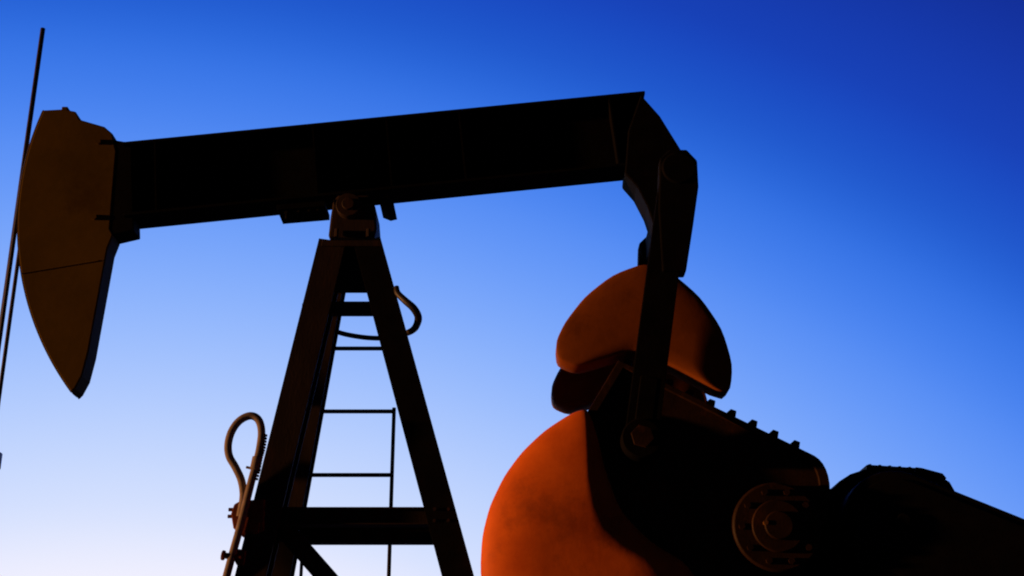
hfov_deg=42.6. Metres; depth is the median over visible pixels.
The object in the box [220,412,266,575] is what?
looped cable
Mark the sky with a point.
(856, 251)
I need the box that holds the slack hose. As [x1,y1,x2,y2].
[338,285,421,340]
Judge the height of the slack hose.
0.366 m
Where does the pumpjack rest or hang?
on the concrete pad
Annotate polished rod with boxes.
[0,27,44,319]
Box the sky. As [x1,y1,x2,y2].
[0,0,1023,575]
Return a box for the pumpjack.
[0,91,1023,575]
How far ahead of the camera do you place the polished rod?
13.30 m

